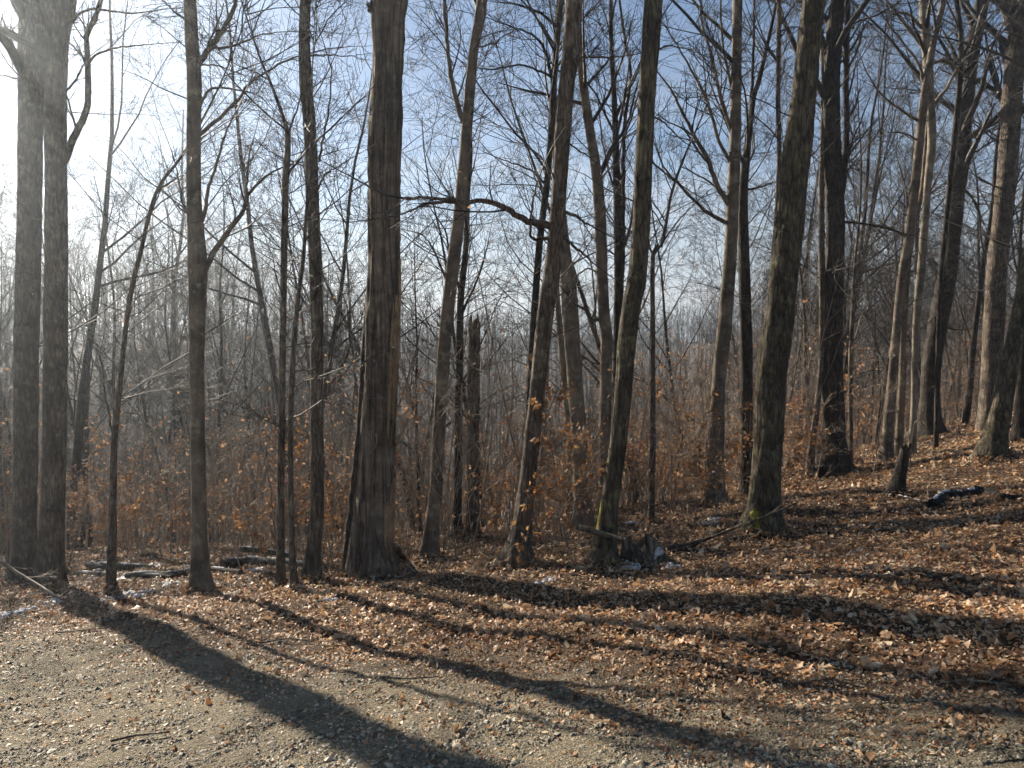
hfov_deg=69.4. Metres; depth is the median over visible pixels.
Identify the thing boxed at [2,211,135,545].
woodland tree
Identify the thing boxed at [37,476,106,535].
beech sapling
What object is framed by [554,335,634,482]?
woodland tree
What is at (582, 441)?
beech sapling
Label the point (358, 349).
woodland tree
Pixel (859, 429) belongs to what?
beech sapling
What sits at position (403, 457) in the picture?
beech sapling
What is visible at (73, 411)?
woodland tree
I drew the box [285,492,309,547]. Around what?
bare bush
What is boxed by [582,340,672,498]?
woodland tree
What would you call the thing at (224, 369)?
woodland tree
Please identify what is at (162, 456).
bare bush
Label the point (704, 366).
beech sapling
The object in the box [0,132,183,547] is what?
woodland tree
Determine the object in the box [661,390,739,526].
beech sapling
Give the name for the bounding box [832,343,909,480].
bare bush
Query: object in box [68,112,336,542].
woodland tree
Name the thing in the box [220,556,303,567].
fallen log
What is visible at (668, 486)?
beech sapling
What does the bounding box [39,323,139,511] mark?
woodland tree
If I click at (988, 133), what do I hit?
woodland tree
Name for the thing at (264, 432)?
beech sapling
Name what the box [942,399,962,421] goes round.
beech sapling
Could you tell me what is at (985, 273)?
woodland tree
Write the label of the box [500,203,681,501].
woodland tree
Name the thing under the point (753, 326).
woodland tree
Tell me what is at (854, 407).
beech sapling
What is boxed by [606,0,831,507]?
bare tree
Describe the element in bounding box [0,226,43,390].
woodland tree
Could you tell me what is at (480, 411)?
woodland tree
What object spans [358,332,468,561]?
bare bush
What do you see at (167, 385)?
woodland tree
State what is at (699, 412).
bare bush
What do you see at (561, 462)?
beech sapling
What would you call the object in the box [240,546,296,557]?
fallen log
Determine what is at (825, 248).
woodland tree
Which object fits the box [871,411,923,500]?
snag
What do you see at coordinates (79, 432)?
woodland tree
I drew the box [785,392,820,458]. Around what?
beech sapling
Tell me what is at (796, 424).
beech sapling
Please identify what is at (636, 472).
beech sapling
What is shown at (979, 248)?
woodland tree
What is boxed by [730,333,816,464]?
bare bush
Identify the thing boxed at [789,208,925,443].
woodland tree
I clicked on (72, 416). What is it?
woodland tree
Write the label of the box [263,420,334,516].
beech sapling
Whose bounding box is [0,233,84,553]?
woodland tree
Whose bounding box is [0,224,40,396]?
woodland tree
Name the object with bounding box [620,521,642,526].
fallen log
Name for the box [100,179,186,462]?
woodland tree
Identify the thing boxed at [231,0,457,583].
bare tree
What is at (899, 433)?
slim tree
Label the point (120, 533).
beech sapling
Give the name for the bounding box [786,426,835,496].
beech sapling
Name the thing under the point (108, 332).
woodland tree
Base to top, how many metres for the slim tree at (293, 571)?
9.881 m
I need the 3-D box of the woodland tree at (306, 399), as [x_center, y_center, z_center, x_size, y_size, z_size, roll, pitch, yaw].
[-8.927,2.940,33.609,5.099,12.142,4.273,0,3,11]
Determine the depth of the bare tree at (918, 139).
17.80 m
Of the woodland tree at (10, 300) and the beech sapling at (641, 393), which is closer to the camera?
the beech sapling at (641, 393)
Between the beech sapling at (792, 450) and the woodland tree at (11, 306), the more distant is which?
the beech sapling at (792, 450)
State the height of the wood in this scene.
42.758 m
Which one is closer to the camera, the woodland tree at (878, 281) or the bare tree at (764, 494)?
the bare tree at (764, 494)
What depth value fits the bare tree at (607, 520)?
9.18 m
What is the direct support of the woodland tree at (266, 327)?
on the ground at (588, 753)
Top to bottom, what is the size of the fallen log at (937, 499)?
0.204 m
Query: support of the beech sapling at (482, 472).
on the ground at (588, 753)
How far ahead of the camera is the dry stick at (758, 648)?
5.36 m
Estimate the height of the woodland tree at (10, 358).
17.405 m
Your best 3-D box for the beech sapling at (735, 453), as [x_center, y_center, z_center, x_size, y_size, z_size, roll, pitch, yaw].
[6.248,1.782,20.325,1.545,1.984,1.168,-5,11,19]
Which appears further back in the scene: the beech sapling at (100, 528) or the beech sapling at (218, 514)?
the beech sapling at (218, 514)
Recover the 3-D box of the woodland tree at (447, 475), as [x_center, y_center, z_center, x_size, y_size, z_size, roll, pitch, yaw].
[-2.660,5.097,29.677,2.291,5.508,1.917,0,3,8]
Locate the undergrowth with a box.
[0,126,1013,572]
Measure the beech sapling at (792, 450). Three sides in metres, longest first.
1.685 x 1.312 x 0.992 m
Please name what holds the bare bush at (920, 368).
on the ground at (588, 753)
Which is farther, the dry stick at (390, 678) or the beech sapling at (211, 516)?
the beech sapling at (211, 516)
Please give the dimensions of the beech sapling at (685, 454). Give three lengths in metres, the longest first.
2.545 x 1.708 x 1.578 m
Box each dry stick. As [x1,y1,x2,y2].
[55,615,114,633]
[111,719,169,741]
[133,635,162,647]
[259,638,313,643]
[327,613,370,617]
[379,666,439,680]
[455,592,495,599]
[574,588,610,599]
[685,594,747,622]
[749,635,801,654]
[856,565,926,577]
[879,520,940,526]
[935,668,1017,688]
[971,559,1002,576]
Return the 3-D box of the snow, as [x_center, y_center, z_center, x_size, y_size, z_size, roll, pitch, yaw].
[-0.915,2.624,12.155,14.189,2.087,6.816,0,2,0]
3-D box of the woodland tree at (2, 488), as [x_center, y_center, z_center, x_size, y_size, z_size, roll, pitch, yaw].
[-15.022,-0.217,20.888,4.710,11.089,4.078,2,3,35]
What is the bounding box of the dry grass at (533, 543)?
[2,432,966,633]
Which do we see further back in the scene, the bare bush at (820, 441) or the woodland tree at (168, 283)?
the woodland tree at (168, 283)
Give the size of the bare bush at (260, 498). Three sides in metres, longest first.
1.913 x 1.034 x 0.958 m
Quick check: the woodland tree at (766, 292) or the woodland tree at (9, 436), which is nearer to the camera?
the woodland tree at (9, 436)
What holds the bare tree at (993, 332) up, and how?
on the ground at (588, 753)
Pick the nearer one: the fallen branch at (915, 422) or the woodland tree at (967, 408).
the fallen branch at (915, 422)
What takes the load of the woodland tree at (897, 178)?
on the ground at (588, 753)
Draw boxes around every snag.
[424,298,504,540]
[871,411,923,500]
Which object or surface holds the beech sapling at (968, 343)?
on the ground at (588, 753)
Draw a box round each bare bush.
[0,425,11,572]
[8,433,100,576]
[37,501,79,550]
[66,435,128,536]
[82,405,143,545]
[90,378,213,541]
[118,380,207,536]
[133,521,148,551]
[134,454,190,569]
[140,466,188,542]
[145,352,272,545]
[162,417,253,530]
[169,474,190,543]
[183,406,262,568]
[186,417,254,557]
[208,414,270,555]
[222,387,300,526]
[244,467,285,533]
[272,439,324,543]
[285,362,350,539]
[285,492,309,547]
[287,434,351,553]
[323,384,414,529]
[324,398,355,512]
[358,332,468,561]
[395,463,419,557]
[396,371,491,532]
[396,377,452,523]
[396,410,424,530]
[396,445,426,526]
[396,477,419,538]
[412,219,594,552]
[480,450,512,528]
[489,393,554,495]
[501,429,523,488]
[511,415,564,519]
[536,479,569,538]
[629,247,767,507]
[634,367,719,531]
[634,387,668,488]
[636,383,688,474]
[642,496,659,526]
[655,358,724,497]
[658,363,733,494]
[658,433,688,491]
[680,328,739,476]
[697,383,739,463]
[725,413,739,476]
[728,437,739,485]
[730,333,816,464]
[790,388,852,491]
[791,322,855,438]
[799,382,851,447]
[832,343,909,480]
[859,363,883,426]
[897,315,965,403]
[940,372,962,421]
[941,309,979,425]
[957,366,979,419]
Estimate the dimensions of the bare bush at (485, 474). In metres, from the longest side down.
5.589 x 3.081 x 2.854 m
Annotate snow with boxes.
[0,517,721,617]
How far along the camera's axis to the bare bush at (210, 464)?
14.17 m
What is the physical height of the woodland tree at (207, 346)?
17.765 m
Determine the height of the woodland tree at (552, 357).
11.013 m
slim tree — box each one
[0,0,362,594]
[106,0,412,588]
[167,0,434,592]
[322,0,594,533]
[370,0,638,537]
[481,0,637,520]
[486,0,695,522]
[564,0,792,525]
[703,0,868,332]
[743,0,926,478]
[750,0,941,461]
[871,1,1013,455]
[874,0,1023,449]
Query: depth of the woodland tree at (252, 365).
30.82 m
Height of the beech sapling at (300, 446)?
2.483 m
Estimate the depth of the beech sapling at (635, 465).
16.41 m
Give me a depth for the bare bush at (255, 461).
21.44 m
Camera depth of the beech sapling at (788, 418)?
16.61 m
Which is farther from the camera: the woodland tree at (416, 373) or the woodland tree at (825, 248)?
the woodland tree at (825, 248)
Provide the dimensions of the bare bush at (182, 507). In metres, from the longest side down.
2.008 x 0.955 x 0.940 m
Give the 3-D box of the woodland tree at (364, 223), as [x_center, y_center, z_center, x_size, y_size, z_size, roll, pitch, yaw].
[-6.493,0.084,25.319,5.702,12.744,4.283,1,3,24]
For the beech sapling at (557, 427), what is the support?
on the ground at (588, 753)
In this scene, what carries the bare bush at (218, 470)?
on the ground at (588, 753)
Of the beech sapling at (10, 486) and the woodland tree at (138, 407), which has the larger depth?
the woodland tree at (138, 407)
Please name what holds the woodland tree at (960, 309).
on the ground at (588, 753)
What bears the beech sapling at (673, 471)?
on the ground at (588, 753)
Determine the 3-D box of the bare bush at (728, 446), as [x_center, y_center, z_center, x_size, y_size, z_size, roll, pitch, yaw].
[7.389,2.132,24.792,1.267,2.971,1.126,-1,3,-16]
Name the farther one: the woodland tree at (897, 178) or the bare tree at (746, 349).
the woodland tree at (897, 178)
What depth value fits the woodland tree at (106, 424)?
45.95 m
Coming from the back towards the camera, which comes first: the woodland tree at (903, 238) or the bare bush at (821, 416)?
the woodland tree at (903, 238)
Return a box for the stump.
[619,532,670,565]
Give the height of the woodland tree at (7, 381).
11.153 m
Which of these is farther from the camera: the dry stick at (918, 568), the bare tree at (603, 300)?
the bare tree at (603, 300)
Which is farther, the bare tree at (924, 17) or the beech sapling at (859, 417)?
the beech sapling at (859, 417)
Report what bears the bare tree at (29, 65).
on the ground at (588, 753)
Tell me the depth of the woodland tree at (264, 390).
60.58 m
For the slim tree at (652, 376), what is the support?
on the ground at (588, 753)
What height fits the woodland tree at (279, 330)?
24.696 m
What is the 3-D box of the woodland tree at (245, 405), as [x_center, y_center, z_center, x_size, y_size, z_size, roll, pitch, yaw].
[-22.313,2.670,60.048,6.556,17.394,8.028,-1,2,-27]
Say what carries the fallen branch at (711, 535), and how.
on the ground at (588, 753)
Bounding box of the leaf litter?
[0,407,1023,767]
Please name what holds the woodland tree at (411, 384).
on the ground at (588, 753)
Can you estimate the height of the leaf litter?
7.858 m
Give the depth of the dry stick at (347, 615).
8.13 m
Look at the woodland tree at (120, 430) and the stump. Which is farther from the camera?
the woodland tree at (120, 430)
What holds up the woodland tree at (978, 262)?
on the ground at (588, 753)
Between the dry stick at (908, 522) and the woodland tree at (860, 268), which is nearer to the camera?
the dry stick at (908, 522)
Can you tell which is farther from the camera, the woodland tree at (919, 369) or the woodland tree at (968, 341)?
the woodland tree at (968, 341)
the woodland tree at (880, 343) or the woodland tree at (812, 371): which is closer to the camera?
the woodland tree at (880, 343)
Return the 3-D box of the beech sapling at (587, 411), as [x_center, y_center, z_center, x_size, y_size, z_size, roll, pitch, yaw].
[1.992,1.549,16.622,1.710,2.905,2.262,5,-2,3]
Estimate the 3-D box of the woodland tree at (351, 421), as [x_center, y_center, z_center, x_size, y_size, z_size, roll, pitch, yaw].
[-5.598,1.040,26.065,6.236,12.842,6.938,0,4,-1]
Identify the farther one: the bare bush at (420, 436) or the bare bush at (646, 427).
the bare bush at (646, 427)
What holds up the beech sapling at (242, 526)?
on the ground at (588, 753)
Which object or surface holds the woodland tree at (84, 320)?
on the ground at (588, 753)
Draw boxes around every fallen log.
[74,570,172,578]
[84,561,154,569]
[124,566,242,578]
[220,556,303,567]
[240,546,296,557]
[488,564,506,570]
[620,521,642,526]
[894,494,926,502]
[926,487,981,507]
[974,485,1022,499]
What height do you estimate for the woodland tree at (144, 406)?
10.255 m
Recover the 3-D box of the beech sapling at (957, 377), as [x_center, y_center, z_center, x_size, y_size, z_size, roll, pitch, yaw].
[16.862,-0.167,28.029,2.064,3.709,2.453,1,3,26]
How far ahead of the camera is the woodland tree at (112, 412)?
33.02 m
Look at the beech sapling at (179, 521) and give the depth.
17.50 m
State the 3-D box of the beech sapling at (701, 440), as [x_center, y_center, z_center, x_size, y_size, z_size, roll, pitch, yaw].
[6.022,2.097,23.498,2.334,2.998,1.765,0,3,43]
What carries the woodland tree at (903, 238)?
on the ground at (588, 753)
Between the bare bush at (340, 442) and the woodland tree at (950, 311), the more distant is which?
the woodland tree at (950, 311)
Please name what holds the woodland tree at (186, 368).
on the ground at (588, 753)
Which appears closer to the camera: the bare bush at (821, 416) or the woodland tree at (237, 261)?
the bare bush at (821, 416)
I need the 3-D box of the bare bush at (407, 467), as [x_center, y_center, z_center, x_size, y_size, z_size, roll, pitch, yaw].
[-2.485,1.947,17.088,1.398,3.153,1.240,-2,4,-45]
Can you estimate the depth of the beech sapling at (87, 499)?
16.49 m
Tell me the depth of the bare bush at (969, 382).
26.71 m
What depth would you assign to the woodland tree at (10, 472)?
31.02 m
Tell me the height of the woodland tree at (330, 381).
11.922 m
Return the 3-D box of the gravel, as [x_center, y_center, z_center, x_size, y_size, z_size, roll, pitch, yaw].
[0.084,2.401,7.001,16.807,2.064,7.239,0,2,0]
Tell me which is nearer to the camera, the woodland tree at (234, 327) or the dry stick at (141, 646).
the dry stick at (141, 646)
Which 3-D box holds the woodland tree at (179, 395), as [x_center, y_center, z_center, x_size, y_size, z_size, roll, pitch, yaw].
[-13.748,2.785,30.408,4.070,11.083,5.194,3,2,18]
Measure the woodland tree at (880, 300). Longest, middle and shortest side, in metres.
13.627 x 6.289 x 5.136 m
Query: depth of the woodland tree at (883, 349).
77.31 m
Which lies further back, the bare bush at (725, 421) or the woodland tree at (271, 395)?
the woodland tree at (271, 395)
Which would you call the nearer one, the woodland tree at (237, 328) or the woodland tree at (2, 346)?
the woodland tree at (2, 346)
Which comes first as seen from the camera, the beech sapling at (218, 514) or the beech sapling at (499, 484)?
the beech sapling at (499, 484)
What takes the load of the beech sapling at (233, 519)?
on the ground at (588, 753)
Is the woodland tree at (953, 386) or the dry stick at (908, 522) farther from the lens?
the woodland tree at (953, 386)
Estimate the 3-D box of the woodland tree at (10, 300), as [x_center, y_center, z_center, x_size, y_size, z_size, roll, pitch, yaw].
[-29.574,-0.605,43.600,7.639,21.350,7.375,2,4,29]
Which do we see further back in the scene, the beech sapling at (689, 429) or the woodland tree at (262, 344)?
the woodland tree at (262, 344)
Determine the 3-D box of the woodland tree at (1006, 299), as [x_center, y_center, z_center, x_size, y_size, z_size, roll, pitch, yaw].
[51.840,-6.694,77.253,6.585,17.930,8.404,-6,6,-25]
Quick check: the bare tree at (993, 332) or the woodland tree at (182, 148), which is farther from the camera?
the woodland tree at (182, 148)
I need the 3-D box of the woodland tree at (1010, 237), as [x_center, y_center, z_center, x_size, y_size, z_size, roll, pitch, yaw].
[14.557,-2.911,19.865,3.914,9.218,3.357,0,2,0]
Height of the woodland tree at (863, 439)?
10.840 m
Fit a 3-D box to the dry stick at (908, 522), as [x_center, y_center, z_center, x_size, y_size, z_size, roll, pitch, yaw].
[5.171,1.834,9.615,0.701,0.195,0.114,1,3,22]
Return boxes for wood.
[0,211,1023,489]
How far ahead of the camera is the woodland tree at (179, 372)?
58.03 m
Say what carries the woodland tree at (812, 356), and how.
on the ground at (588, 753)
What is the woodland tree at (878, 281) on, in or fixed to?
on the ground at (588, 753)
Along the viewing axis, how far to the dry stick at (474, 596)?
8.51 m
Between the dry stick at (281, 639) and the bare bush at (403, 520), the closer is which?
the dry stick at (281, 639)
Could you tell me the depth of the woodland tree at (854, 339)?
63.65 m
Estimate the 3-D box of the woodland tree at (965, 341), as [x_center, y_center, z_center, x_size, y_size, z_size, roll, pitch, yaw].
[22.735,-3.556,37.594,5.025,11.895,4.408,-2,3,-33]
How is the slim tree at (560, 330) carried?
on the ground at (588, 753)
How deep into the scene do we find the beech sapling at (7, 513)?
16.91 m
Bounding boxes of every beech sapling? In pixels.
[0,354,66,563]
[1,465,71,522]
[3,432,39,523]
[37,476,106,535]
[65,484,100,541]
[65,501,82,543]
[66,414,141,561]
[83,467,131,560]
[91,455,187,555]
[96,510,123,538]
[99,419,190,545]
[101,446,150,541]
[131,479,166,538]
[136,428,190,543]
[169,487,190,545]
[172,479,235,539]
[172,493,190,531]
[185,420,251,541]
[206,414,275,541]
[206,480,234,513]
[218,496,248,542]
[222,421,304,532]
[222,504,271,566]
[245,425,308,547]
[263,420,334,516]
[268,370,358,541]
[275,427,349,567]
[285,422,347,521]
[303,355,417,536]
[325,446,353,497]
[332,395,411,474]
[353,369,454,505]
[396,417,453,516]
[423,458,454,522]
[443,443,480,524]
[452,440,495,516]
[463,365,558,499]
[472,468,518,535]
[487,479,517,505]
[488,406,542,520]
[505,402,594,555]
[509,378,595,508]
[512,353,606,564]
[517,441,562,510]
[535,473,570,521]
[536,427,565,516]
[546,483,590,531]
[548,385,634,530]
[552,453,592,474]
[565,390,638,491]
[589,347,690,512]
[591,377,663,507]
[591,460,638,509]
[593,427,676,505]
[625,363,677,506]
[625,440,648,487]
[626,330,694,504]
[627,394,704,504]
[642,440,689,494]
[658,358,738,480]
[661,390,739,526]
[663,463,685,510]
[667,381,787,516]
[672,401,704,466]
[673,394,731,490]
[674,418,738,481]
[705,289,852,463]
[725,388,754,483]
[726,415,739,475]
[781,389,817,483]
[784,433,798,465]
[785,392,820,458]
[785,430,807,467]
[786,384,821,426]
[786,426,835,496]
[807,335,874,437]
[845,390,865,439]
[846,392,874,442]
[847,420,869,438]
[861,371,917,433]
[862,399,882,441]
[940,334,981,425]
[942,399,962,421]
[949,332,979,398]
[960,357,980,421]
[969,306,1011,373]
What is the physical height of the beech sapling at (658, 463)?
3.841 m
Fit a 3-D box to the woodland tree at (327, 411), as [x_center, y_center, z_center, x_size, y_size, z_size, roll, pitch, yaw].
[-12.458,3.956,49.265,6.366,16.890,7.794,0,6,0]
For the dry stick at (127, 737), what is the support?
on the gravel
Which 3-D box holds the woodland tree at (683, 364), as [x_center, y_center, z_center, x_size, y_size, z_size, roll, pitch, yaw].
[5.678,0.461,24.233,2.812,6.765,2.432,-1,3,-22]
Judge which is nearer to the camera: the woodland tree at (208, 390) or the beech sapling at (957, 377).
the beech sapling at (957, 377)
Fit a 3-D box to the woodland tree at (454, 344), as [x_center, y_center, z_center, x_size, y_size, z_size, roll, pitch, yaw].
[-2.377,-1.835,18.208,5.038,11.303,6.681,-2,3,-37]
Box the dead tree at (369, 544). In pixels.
[338,0,421,582]
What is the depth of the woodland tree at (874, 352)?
29.52 m
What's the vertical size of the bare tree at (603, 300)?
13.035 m
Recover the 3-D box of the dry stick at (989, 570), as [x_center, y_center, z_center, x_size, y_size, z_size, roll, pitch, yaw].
[4.233,1.649,6.587,0.500,0.146,0.120,-1,3,-24]
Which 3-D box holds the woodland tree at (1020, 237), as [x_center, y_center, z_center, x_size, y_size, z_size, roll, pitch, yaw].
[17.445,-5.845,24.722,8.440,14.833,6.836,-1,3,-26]
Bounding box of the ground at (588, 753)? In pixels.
[0,307,1023,767]
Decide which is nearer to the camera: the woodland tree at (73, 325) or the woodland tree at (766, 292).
the woodland tree at (73, 325)
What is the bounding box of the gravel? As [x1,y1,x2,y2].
[0,497,1023,767]
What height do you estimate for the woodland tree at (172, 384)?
13.122 m
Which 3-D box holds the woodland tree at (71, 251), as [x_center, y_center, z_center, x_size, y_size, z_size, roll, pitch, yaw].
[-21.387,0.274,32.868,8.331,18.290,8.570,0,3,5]
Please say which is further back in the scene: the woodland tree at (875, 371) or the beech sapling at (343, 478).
the woodland tree at (875, 371)
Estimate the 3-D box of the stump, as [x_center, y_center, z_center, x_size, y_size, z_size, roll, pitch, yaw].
[1.697,2.114,9.428,0.766,0.470,0.477,0,2,0]
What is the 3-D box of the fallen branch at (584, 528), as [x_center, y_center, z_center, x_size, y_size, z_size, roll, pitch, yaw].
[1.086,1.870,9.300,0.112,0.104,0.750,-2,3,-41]
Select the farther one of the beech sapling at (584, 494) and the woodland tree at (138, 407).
the woodland tree at (138, 407)
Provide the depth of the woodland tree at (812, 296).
29.82 m
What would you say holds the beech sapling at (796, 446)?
on the ground at (588, 753)
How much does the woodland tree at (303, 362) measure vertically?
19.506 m
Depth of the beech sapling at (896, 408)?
29.19 m
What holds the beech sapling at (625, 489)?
on the ground at (588, 753)
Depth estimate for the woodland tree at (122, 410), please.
46.82 m
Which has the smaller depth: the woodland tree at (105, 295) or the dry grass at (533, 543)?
the dry grass at (533, 543)
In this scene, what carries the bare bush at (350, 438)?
on the ground at (588, 753)
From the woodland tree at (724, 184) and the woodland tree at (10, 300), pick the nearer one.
the woodland tree at (724, 184)
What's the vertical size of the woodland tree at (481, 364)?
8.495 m
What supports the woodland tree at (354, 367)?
on the ground at (588, 753)
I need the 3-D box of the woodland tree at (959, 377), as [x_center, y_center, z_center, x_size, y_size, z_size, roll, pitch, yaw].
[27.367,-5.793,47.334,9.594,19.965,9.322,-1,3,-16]
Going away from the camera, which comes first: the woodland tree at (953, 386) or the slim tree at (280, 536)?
the slim tree at (280, 536)
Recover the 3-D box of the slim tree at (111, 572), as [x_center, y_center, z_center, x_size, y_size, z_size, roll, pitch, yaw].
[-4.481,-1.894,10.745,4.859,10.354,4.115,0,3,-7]
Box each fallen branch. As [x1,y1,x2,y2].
[0,559,107,620]
[575,523,623,541]
[665,490,798,549]
[668,512,745,554]
[909,420,926,466]
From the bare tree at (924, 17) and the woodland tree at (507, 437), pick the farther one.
the woodland tree at (507, 437)
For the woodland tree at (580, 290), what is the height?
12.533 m
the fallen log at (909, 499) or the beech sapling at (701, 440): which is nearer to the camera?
the fallen log at (909, 499)
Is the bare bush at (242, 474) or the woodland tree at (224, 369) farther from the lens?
the woodland tree at (224, 369)
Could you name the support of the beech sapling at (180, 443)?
on the ground at (588, 753)
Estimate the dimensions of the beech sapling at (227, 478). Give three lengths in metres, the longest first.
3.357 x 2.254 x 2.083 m
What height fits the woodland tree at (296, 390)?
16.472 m
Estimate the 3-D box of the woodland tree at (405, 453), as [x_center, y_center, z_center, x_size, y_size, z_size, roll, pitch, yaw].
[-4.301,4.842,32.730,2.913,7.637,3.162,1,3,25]
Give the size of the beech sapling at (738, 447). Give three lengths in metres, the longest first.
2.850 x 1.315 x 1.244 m
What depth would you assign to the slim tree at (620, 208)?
14.41 m
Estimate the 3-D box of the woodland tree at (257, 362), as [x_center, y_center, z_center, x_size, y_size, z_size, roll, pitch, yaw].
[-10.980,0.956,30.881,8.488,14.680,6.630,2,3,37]
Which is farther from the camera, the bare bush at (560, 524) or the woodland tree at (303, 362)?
the woodland tree at (303, 362)
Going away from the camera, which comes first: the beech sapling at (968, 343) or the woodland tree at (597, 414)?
the woodland tree at (597, 414)
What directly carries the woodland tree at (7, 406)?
on the ground at (588, 753)
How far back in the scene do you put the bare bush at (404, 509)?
14.74 m
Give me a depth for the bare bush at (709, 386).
18.36 m
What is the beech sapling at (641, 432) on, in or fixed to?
on the ground at (588, 753)
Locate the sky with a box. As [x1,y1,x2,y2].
[0,0,1023,342]
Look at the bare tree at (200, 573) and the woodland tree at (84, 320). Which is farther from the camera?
the woodland tree at (84, 320)
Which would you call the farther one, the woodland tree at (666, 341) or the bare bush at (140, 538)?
the woodland tree at (666, 341)
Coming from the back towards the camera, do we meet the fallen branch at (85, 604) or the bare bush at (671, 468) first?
the bare bush at (671, 468)
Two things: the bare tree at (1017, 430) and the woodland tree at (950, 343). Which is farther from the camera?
the woodland tree at (950, 343)
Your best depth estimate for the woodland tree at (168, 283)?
45.73 m
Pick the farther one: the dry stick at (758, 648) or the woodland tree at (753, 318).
the woodland tree at (753, 318)
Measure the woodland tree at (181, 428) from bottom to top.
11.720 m
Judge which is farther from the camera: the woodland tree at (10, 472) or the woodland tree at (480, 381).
the woodland tree at (480, 381)
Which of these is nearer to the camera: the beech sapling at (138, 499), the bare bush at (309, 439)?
the beech sapling at (138, 499)
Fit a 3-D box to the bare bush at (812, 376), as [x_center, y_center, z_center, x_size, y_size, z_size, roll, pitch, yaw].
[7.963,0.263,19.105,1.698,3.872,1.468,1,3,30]
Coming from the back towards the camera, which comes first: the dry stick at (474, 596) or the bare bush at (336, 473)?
the bare bush at (336, 473)
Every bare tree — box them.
[0,0,257,585]
[0,0,273,587]
[103,0,416,595]
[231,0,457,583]
[254,0,771,568]
[319,0,630,564]
[455,0,726,528]
[485,0,690,506]
[525,0,840,570]
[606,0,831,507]
[648,0,905,497]
[658,0,882,543]
[744,0,994,477]
[806,0,981,461]
[825,0,1021,455]
[868,0,1023,460]
[882,0,1023,439]
[899,0,1023,430]
[985,88,1023,442]
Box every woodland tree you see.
[0,0,277,550]
[0,0,347,535]
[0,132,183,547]
[0,137,86,485]
[0,142,42,526]
[0,159,151,546]
[0,164,107,484]
[0,185,205,544]
[0,188,42,385]
[0,188,103,541]
[0,191,73,553]
[0,210,78,497]
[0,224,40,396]
[0,225,43,540]
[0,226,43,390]
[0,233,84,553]
[0,273,41,430]
[0,276,96,448]
[0,323,41,438]
[1,315,41,448]
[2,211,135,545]
[4,246,170,540]
[7,359,94,542]
[38,252,209,538]
[39,243,141,418]
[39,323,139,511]
[40,316,154,529]
[43,119,226,502]
[43,174,158,470]
[66,260,259,523]
[67,198,253,539]
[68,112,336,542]
[68,172,230,542]
[69,137,263,536]
[69,318,170,530]
[80,136,264,542]
[80,350,139,536]
[85,212,188,457]
[88,304,170,534]
[91,325,243,540]
[97,2,301,541]
[97,138,231,468]
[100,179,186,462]
[116,225,270,540]
[119,95,360,531]
[120,259,264,540]
[124,323,241,542]
[125,239,250,496]
[127,322,229,538]
[134,275,264,541]
[139,303,255,504]
[143,202,307,539]
[158,164,299,469]
[160,232,342,502]
[161,298,235,483]
[163,272,285,510]
[173,180,279,513]
[173,245,346,536]
[180,54,442,528]
[204,312,295,520]
[205,257,308,534]
[207,261,326,496]
[207,314,272,508]
[217,306,279,500]
[228,0,532,536]
[233,245,305,491]
[233,335,323,511]
[240,203,367,530]
[252,342,304,484]
[257,277,399,532]
[258,211,366,531]
[258,233,429,510]
[258,348,344,457]
[259,314,355,521]
[260,81,434,499]
[263,294,362,510]
[269,302,349,444]
[274,219,412,529]
[286,179,487,531]
[288,343,355,460]
[294,319,351,524]
[304,57,534,526]
[357,123,592,519]
[396,286,437,489]
[396,398,450,525]
[396,410,447,516]
[406,0,702,502]
[408,266,520,508]
[424,331,515,523]
[428,444,463,524]
[435,325,501,472]
[449,311,559,518]
[450,309,503,506]
[464,267,564,513]
[480,390,525,515]
[482,224,673,513]
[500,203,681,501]
[526,104,736,491]
[549,267,664,508]
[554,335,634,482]
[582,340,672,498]
[596,378,680,485]
[624,407,679,495]
[635,294,710,484]
[646,247,768,487]
[656,372,697,456]
[659,238,764,478]
[665,189,769,437]
[684,140,772,453]
[689,122,846,438]
[696,346,739,475]
[702,290,757,475]
[705,227,817,471]
[707,0,1023,419]
[709,58,874,431]
[710,260,813,413]
[729,44,911,440]
[734,173,920,414]
[734,250,806,402]
[736,227,808,464]
[751,167,871,465]
[752,272,868,462]
[754,151,967,462]
[762,194,886,447]
[763,255,871,461]
[766,147,957,431]
[772,163,900,381]
[786,0,979,451]
[786,303,811,449]
[787,282,872,454]
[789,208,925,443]
[789,307,868,415]
[793,221,889,445]
[800,290,929,446]
[801,13,1023,444]
[806,0,1023,399]
[811,108,950,426]
[814,117,972,437]
[816,12,1023,411]
[841,104,987,408]
[844,124,981,394]
[844,140,967,393]
[845,185,929,443]
[847,91,948,421]
[847,256,965,446]
[848,152,1023,405]
[853,313,909,446]
[857,316,925,430]
[860,11,1023,423]
[861,356,910,434]
[869,150,1015,420]
[873,43,1023,395]
[876,272,978,431]
[879,282,954,402]
[882,134,1016,389]
[886,94,1023,396]
[887,159,1013,419]
[900,7,1023,412]
[907,254,978,419]
[910,212,1017,420]
[910,291,977,409]
[920,197,985,414]
[921,241,983,417]
[924,138,1023,322]
[927,5,1023,308]
[942,282,1015,392]
[949,66,1023,180]
[962,199,1020,315]
[972,202,1023,388]
[972,249,1014,341]
[990,0,1023,203]
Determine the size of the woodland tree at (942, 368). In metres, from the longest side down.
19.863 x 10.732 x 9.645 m
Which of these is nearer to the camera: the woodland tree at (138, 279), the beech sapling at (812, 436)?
the beech sapling at (812, 436)
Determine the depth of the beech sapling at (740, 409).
12.77 m
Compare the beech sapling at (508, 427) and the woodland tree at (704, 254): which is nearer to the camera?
the beech sapling at (508, 427)

